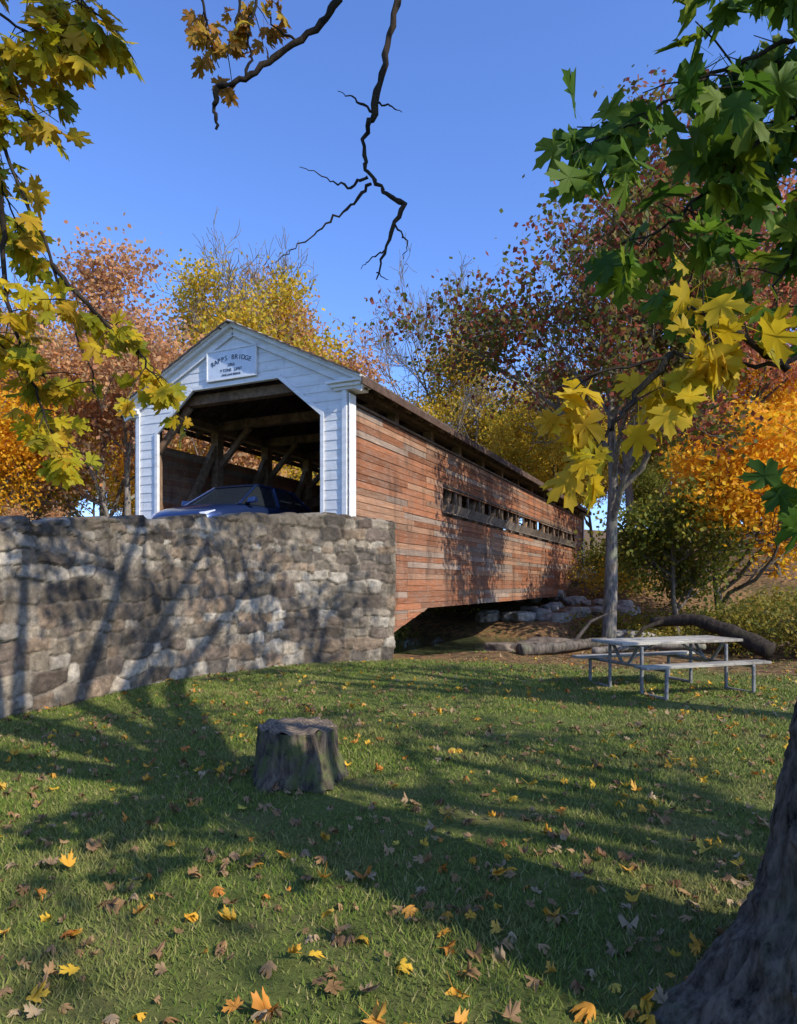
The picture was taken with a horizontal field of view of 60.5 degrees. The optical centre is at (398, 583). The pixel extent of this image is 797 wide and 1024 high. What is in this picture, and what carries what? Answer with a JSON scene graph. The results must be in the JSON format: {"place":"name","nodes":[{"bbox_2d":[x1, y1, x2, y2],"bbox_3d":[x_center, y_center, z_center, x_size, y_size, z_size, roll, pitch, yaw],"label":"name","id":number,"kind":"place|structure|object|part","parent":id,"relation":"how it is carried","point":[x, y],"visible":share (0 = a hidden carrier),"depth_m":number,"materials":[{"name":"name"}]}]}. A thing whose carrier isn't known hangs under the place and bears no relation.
{"place":"outdoors","nodes":[
{"label":"outdoors","id":0,"kind":"place"},
{"bbox_2d":[0,521,796,1023],"bbox_3d":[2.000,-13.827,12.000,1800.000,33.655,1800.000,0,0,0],"label":"ground","id":1,"kind":"structure","parent":0,"point":[450,623],"depth_m":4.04,"materials":[{"name":"green plant"}]},
{"bbox_2d":[0,361,74,515],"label":"rust leaf tree","id":2,"kind":"object","parent":1,"relation":"on","point":[10,448],"visible":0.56,"depth_m":29.54,"materials":[{"name":"orange plant"}]},
{"bbox_2d":[0,289,122,519],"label":"yellow leaf tree","id":3,"kind":"object","parent":1,"relation":"on","point":[74,497],"visible":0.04,"depth_m":44.82,"materials":[{"name":"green plant"}]},
{"bbox_2d":[0,270,133,520],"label":"bare tree","id":4,"kind":"object","parent":1,"relation":"on","point":[29,498],"visible":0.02,"depth_m":35.77,"materials":[{"name":"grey plant"}]},
{"bbox_2d":[0,0,193,490],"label":"maple tree","id":5,"kind":"object","parent":1,"relation":"on","point":[69,46],"visible":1,"depth_m":2.99,"materials":[{"name":"yellow plant"}]},
{"bbox_2d":[0,212,205,516],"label":"rust leaf tree","id":6,"kind":"object","parent":1,"relation":"on","point":[108,278],"visible":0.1,"depth_m":34.80,"materials":[{"name":"orange plant"}]},
{"bbox_2d":[0,244,312,517],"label":"rust leaf tree","id":7,"kind":"object","parent":1,"relation":"on","point":[54,353],"visible":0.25,"depth_m":30.96,"materials":[{"name":"brown plant"}]},
{"bbox_2d":[0,512,396,718],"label":"stone retaining wall","id":8,"kind":"structure","parent":1,"relation":"on","point":[91,607],"depth_m":11.27,"materials":[{"name":"grey stone"}]},
{"bbox_2d":[131,434,301,481],"bbox_3d":[-9.340,-4.529,36.461,7.944,11.961,10.839,0,0,1],"label":"rust leaf tree","id":9,"kind":"object","parent":1,"relation":"on","point":[256,457],"visible":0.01,"depth_m":37.25,"materials":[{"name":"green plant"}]},
{"bbox_2d":[155,206,328,446],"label":"bare tree","id":10,"kind":"object","parent":1,"relation":"on","point":[254,271],"visible":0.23,"depth_m":42.75,"materials":[{"name":"brown plant"}]},
{"bbox_2d":[155,248,362,485],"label":"yellow leaf tree","id":11,"kind":"object","parent":1,"relation":"on","point":[196,283],"visible":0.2,"depth_m":42.07,"materials":[{"name":"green plant"}]},
{"bbox_2d":[251,716,348,792],"bbox_3d":[-0.828,1.390,5.699,0.816,0.461,0.867,0,0,0],"label":"tree stump","id":12,"kind":"object","parent":1,"relation":"on","point":[302,754],"visible":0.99,"depth_m":5.41,"materials":[{"name":"grey wood"}]},
{"bbox_2d":[207,243,410,480],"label":"orange leaf tree","id":13,"kind":"object","parent":1,"relation":"on","point":[372,371],"visible":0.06,"depth_m":46.16,"materials":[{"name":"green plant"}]},
{"bbox_2d":[117,319,591,632],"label":"covered bridge","id":14,"kind":"structure","parent":1,"relation":"on","point":[432,488],"depth_m":17.80,"materials":[{"name":"brown wood"}]},
{"bbox_2d":[151,484,313,517],"bbox_3d":[-3.628,-1.531,15.797,2.000,1.458,4.565,0,0,25],"label":"car","id":15,"kind":"object","parent":14,"relation":"on","point":[252,498],"visible":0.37,"depth_m":15.23,"materials":[{"name":"blue paint"}]},
{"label":"windows","id":16,"kind":"part","parent":15,"relation":"part of","materials":[{"name":"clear glass"}]},
{"bbox_2d":[0,645,796,1023],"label":"fallen orange leaves","id":17,"kind":"object","parent":1,"relation":"on","point":[586,1009],"visible":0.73,"depth_m":3.46,"materials":[{"name":"orange plant"}]},
{"bbox_2d":[0,344,796,570],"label":"distant trees","id":18,"kind":"object","parent":1,"relation":"on","point":[650,477],"visible":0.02,"depth_m":52.33,"materials":[{"name":"orange plant"}]},
{"bbox_2d":[0,644,796,1023],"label":"fallen brown leaves","id":19,"kind":"object","parent":1,"relation":"on","point":[332,986],"visible":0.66,"depth_m":3.98,"materials":[{"name":"brown plant"}]},
{"bbox_2d":[394,614,420,639],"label":"shrub","id":20,"kind":"object","parent":1,"relation":"on","point":[398,632],"visible":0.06,"depth_m":25.97,"materials":[{"name":"green plant"}]},
{"bbox_2d":[333,233,523,447],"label":"bare tree","id":21,"kind":"object","parent":1,"relation":"on","point":[466,402],"visible":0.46,"depth_m":56.81,"materials":[{"name":"brown plant"}]},
{"bbox_2d":[419,603,479,616],"bbox_3d":[1.143,0.360,31.140,5.100,2.452,4.669,0,0,0],"label":"shrub","id":22,"kind":"object","parent":1,"relation":"on","point":[424,613],"visible":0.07,"depth_m":30.89,"materials":[{"name":"green plant"}]},
{"bbox_2d":[390,307,547,521],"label":"yellow leaf tree","id":23,"kind":"object","parent":1,"relation":"on","point":[448,410],"visible":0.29,"depth_m":56.62,"materials":[{"name":"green plant"}]},
{"bbox_2d":[180,0,796,1023],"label":"maple tree","id":24,"kind":"object","parent":1,"relation":"on","point":[744,970],"visible":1,"depth_m":2.08,"materials":[{"name":"green plant"}]},
{"bbox_2d":[475,610,501,621],"bbox_3d":[3.842,1.399,28.724,1.102,0.551,0.918,0,0,-20],"label":"boulder","id":25,"kind":"object","parent":1,"relation":"on","point":[487,615],"visible":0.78,"depth_m":28.35,"materials":[{"name":"stone"}]},
{"bbox_2d":[484,642,514,650],"bbox_3d":[2.400,1.538,15.900,0.774,0.298,0.595,0,0,25],"label":"boulder","id":26,"kind":"object","parent":1,"relation":"on","point":[496,646],"visible":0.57,"depth_m":15.69,"materials":[{"name":"grey stone"}]},
{"bbox_2d":[501,612,511,620],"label":"boulder","id":27,"kind":"object","parent":1,"relation":"on","point":[506,616],"visible":0.66,"depth_m":28.00,"materials":[{"name":"stone"}]},
{"bbox_2d":[507,611,535,620],"bbox_3d":[5.112,1.446,28.373,1.095,0.547,0.912,0,0,-28],"label":"boulder","id":28,"kind":"object","parent":1,"relation":"on","point":[534,614],"visible":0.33,"depth_m":28.35,"materials":[{"name":"stone"}]},
{"bbox_2d":[512,612,534,621],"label":"boulder","id":29,"kind":"object","parent":1,"relation":"on","point":[523,616],"visible":1,"depth_m":27.64,"materials":[{"name":"stone"}]},
{"bbox_2d":[510,641,542,650],"bbox_3d":[3.000,1.549,16.000,0.765,0.382,0.994,0,0,13],"label":"boulder","id":30,"kind":"object","parent":1,"relation":"on","point":[513,646],"visible":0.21,"depth_m":15.65,"materials":[{"name":"grey stone"}]},
{"bbox_2d":[520,606,537,610],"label":"boulder","id":31,"kind":"object","parent":1,"relation":"on","point":[525,608],"visible":0.34,"depth_m":30.85,"materials":[{"name":"stone"}]},
{"bbox_2d":[528,598,541,602],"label":"boulder","id":32,"kind":"object","parent":1,"relation":"on","point":[536,600],"visible":0.43,"depth_m":33.23,"materials":[{"name":"stone"}]},
{"bbox_2d":[530,608,551,620],"bbox_3d":[6.124,1.358,29.652,0.939,0.564,1.127,0,0,0],"label":"boulder","id":33,"kind":"object","parent":1,"relation":"on","point":[538,612],"visible":0.45,"depth_m":29.10,"materials":[{"name":"stone"}]},
{"bbox_2d":[525,637,569,642],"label":"boulder","id":34,"kind":"object","parent":1,"relation":"on","point":[547,639],"visible":0.2,"depth_m":16.35,"materials":[{"name":"grey stone"}]},
{"bbox_2d":[542,604,558,610],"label":"boulder","id":35,"kind":"object","parent":1,"relation":"on","point":[553,607],"visible":0.73,"depth_m":30.51,"materials":[{"name":"stone"}]},
{"bbox_2d":[537,613,572,622],"bbox_3d":[6.468,1.522,28.251,1.214,0.607,1.012,0,0,-45],"label":"boulder","id":36,"kind":"object","parent":1,"relation":"on","point":[553,617],"visible":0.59,"depth_m":27.81,"materials":[{"name":"stone"}]},
{"bbox_2d":[548,602,563,607],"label":"boulder","id":37,"kind":"object","parent":1,"relation":"on","point":[560,604],"visible":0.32,"depth_m":31.39,"materials":[{"name":"stone"}]},
{"bbox_2d":[546,590,565,600],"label":"boulder","id":38,"kind":"object","parent":1,"relation":"on","point":[561,594],"visible":0.5,"depth_m":33.41,"materials":[{"name":"stone"}]},
{"bbox_2d":[473,349,642,524],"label":"yellow leaf tree","id":39,"kind":"object","parent":1,"relation":"on","point":[515,450],"visible":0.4,"depth_m":46.86,"materials":[{"name":"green plant"}]},
{"bbox_2d":[516,611,613,655],"bbox_3d":[3.874,1.134,15.433,2.444,1.036,0.711,0,0,-23],"label":"fallen log","id":40,"kind":"object","parent":1,"relation":"on","point":[537,649],"visible":0.88,"depth_m":15.44,"materials":[{"name":"wood"}]},
{"bbox_2d":[567,601,575,604],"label":"boulder","id":41,"kind":"object","parent":1,"relation":"on","point":[571,602],"visible":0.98,"depth_m":31.98,"materials":[{"name":"stone"}]},
{"bbox_2d":[562,597,583,604],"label":"boulder","id":42,"kind":"object","parent":1,"relation":"on","point":[565,600],"visible":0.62,"depth_m":32.41,"materials":[{"name":"stone"}]},
{"bbox_2d":[352,64,796,645],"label":"red leaf tree","id":43,"kind":"object","parent":1,"relation":"on","point":[606,320],"visible":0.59,"depth_m":18.03,"materials":[{"name":"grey plant"}]},
{"bbox_2d":[561,607,590,617],"bbox_3d":[7.664,1.307,29.416,1.117,0.558,0.931,0,0,0],"label":"boulder","id":44,"kind":"object","parent":1,"relation":"on","point":[577,610],"visible":0.57,"depth_m":28.97,"materials":[{"name":"stone"}]},
{"bbox_2d":[580,600,590,605],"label":"boulder","id":45,"kind":"object","parent":1,"relation":"on","point":[585,602],"visible":1,"depth_m":31.54,"materials":[{"name":"stone"}]},
{"bbox_2d":[577,562,598,578],"bbox_3d":[10.012,0.401,40.241,9.658,3.598,4.262,0,0,-17],"label":"stone abutment","id":46,"kind":"object","parent":1,"relation":"on","point":[578,571],"visible":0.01,"depth_m":38.18,"materials":[{"name":"grey stone"}]},
{"bbox_2d":[590,606,602,614],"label":"boulder","id":47,"kind":"object","parent":1,"relation":"on","point":[596,609],"visible":0.46,"depth_m":30.27,"materials":[{"name":"stone"}]},
{"bbox_2d":[592,598,603,605],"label":"boulder","id":48,"kind":"object","parent":1,"relation":"on","point":[599,601],"visible":0.54,"depth_m":32.02,"materials":[{"name":"stone"}]},
{"bbox_2d":[571,530,637,577],"bbox_3d":[10.934,-1.350,35.900,4.581,2.905,4.539,0,0,0],"label":"shrub","id":49,"kind":"object","parent":1,"relation":"on","point":[591,555],"visible":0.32,"depth_m":35.74,"materials":[{"name":"green plant"}]},
{"bbox_2d":[501,175,709,574],"bbox_3d":[12.754,-11.860,38.695,14.088,23.018,10.940,0,0,-16],"label":"bare tree","id":50,"kind":"object","parent":1,"relation":"on","point":[629,498],"visible":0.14,"depth_m":37.99,"materials":[{"name":"brown plant"}]},
{"bbox_2d":[563,552,662,598],"bbox_3d":[10.438,-0.468,32.994,4.875,2.614,3.774,0,0,-18],"label":"shrub","id":51,"kind":"object","parent":1,"relation":"on","point":[599,577],"visible":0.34,"depth_m":32.80,"materials":[{"name":"green plant"}]},
{"bbox_2d":[560,603,673,637],"bbox_3d":[8.760,1.824,27.142,4.276,2.120,3.733,0,0,-23],"label":"shrub","id":52,"kind":"object","parent":1,"relation":"on","point":[632,622],"visible":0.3,"depth_m":26.92,"materials":[{"name":"green plant"}]},
{"bbox_2d":[617,600,633,604],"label":"boulder","id":53,"kind":"object","parent":1,"relation":"on","point":[627,602],"visible":0.44,"depth_m":31.84,"materials":[{"name":"stone"}]},
{"bbox_2d":[617,604,640,616],"bbox_3d":[10.038,1.261,30.595,1.002,0.601,1.202,0,0,-37],"label":"boulder","id":54,"kind":"object","parent":1,"relation":"on","point":[624,609],"visible":0.33,"depth_m":30.17,"materials":[{"name":"stone"}]},
{"bbox_2d":[621,624,684,637],"bbox_3d":[7.641,2.063,19.920,3.425,1.830,3.154,0,0,0],"label":"shrub","id":55,"kind":"object","parent":1,"relation":"on","point":[645,632],"visible":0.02,"depth_m":19.90,"materials":[{"name":"green plant"}]},
{"bbox_2d":[627,605,701,635],"bbox_3d":[11.483,1.761,27.992,4.976,2.377,4.315,0,0,0],"label":"shrub","id":56,"kind":"object","parent":1,"relation":"on","point":[669,630],"visible":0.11,"depth_m":27.48,"materials":[{"name":"green plant"}]},
{"bbox_2d":[567,472,765,635],"bbox_3d":[10.097,-0.495,25.237,6.215,6.953,6.519,0,0,0],"label":"green leaf tree","id":57,"kind":"object","parent":1,"relation":"on","point":[652,546],"visible":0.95,"depth_m":24.93,"materials":[{"name":"green plant"}]},
{"bbox_2d":[572,635,771,700],"bbox_3d":[4.100,1.228,10.400,2.240,0.766,1.770,0,0,-20],"label":"picnic table","id":58,"kind":"object","parent":1,"relation":"on","point":[636,642],"visible":0.98,"depth_m":10.26,"materials":[{"name":"grey wood"}]},
{"bbox_2d":[651,626,710,636],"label":"shrub","id":59,"kind":"object","parent":1,"relation":"on","point":[670,634],"depth_m":21.20,"materials":[{"name":"green plant"}]},
{"bbox_2d":[568,160,796,573],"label":"pink leaf tree","id":60,"kind":"object","parent":1,"relation":"on","point":[748,349],"visible":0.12,"depth_m":32.22,"materials":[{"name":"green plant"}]},
{"bbox_2d":[635,614,775,659],"bbox_3d":[6.254,1.066,14.088,2.704,0.852,0.806,0,0,29],"label":"fallen log","id":61,"kind":"object","parent":1,"relation":"on","point":[757,644],"visible":0.94,"depth_m":13.87,"materials":[{"name":"brown wood"}]},
{"bbox_2d":[652,384,796,609],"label":"orange leaf tree","id":62,"kind":"object","parent":1,"relation":"on","point":[777,436],"visible":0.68,"depth_m":24.30,"materials":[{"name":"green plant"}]},
{"bbox_2d":[660,345,796,574],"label":"orange leaf tree","id":63,"kind":"object","parent":1,"relation":"on","point":[779,399],"visible":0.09,"depth_m":34.31,"materials":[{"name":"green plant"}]},
{"bbox_2d":[687,591,784,646],"bbox_3d":[8.436,0.937,17.287,2.599,1.511,2.637,0,0,0],"label":"shrub","id":64,"kind":"object","parent":1,"relation":"on","point":[711,608],"visible":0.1,"depth_m":17.23,"materials":[{"name":"green plant"}]},
{"bbox_2d":[679,589,793,655],"bbox_3d":[7.753,0.924,15.629,2.571,1.607,2.676,0,0,-31],"label":"shrub","id":65,"kind":"object","parent":1,"relation":"on","point":[747,621],"visible":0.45,"depth_m":15.34,"materials":[{"name":"green plant"}]},
{"bbox_2d":[713,584,796,642],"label":"shrub","id":66,"kind":"object","parent":1,"relation":"on","point":[765,604],"visible":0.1,"depth_m":19.96,"materials":[{"name":"green plant"}]},
{"bbox_2d":[733,586,796,656],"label":"shrub","id":67,"kind":"object","parent":1,"relation":"on","point":[790,629],"visible":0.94,"depth_m":14.73,"materials":[{"name":"green plant"}]},
{"bbox_2d":[736,583,796,613],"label":"shrub","id":68,"kind":"object","parent":1,"relation":"on","point":[773,594],"visible":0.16,"depth_m":30.99,"materials":[{"name":"green plant"}]},
{"bbox_2d":[772,585,796,632],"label":"shrub","id":69,"kind":"object","parent":1,"relation":"on","point":[787,597],"visible":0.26,"depth_m":16.54,"materials":[{"name":"green plant"}]},
{"bbox_2d":[0,0,796,531],"label":"sky","id":70,"kind":"structure","parent":0,"point":[475,85],"materials":[{"name":"blue"}]},
{"bbox_2d":[393,634,669,655],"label":"creek water","id":71,"kind":"structure","parent":0,"point":[424,644],"depth_m":24.03,"materials":[{"name":"brown liquid"}]},
{"bbox_2d":[616,629,633,637],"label":"boulder","id":72,"kind":"object","parent":71,"relation":"in","point":[620,633],"visible":0.1,"depth_m":25.70,"materials":[{"name":"stone"}]},
{"bbox_2d":[624,631,655,637],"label":"boulder","id":73,"kind":"object","parent":71,"relation":"in","point":[632,633],"visible":0.22,"depth_m":25.18,"materials":[{"name":"stone"}]},
{"bbox_2d":[591,643,705,653],"bbox_3d":[5.507,1.451,15.081,2.424,0.325,0.216,0,0,6],"label":"fallen log","id":74,"kind":"object","parent":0,"point":[599,650],"visible":0.52,"depth_m":15.04,"materials":[{"name":"wood"}]}
]}

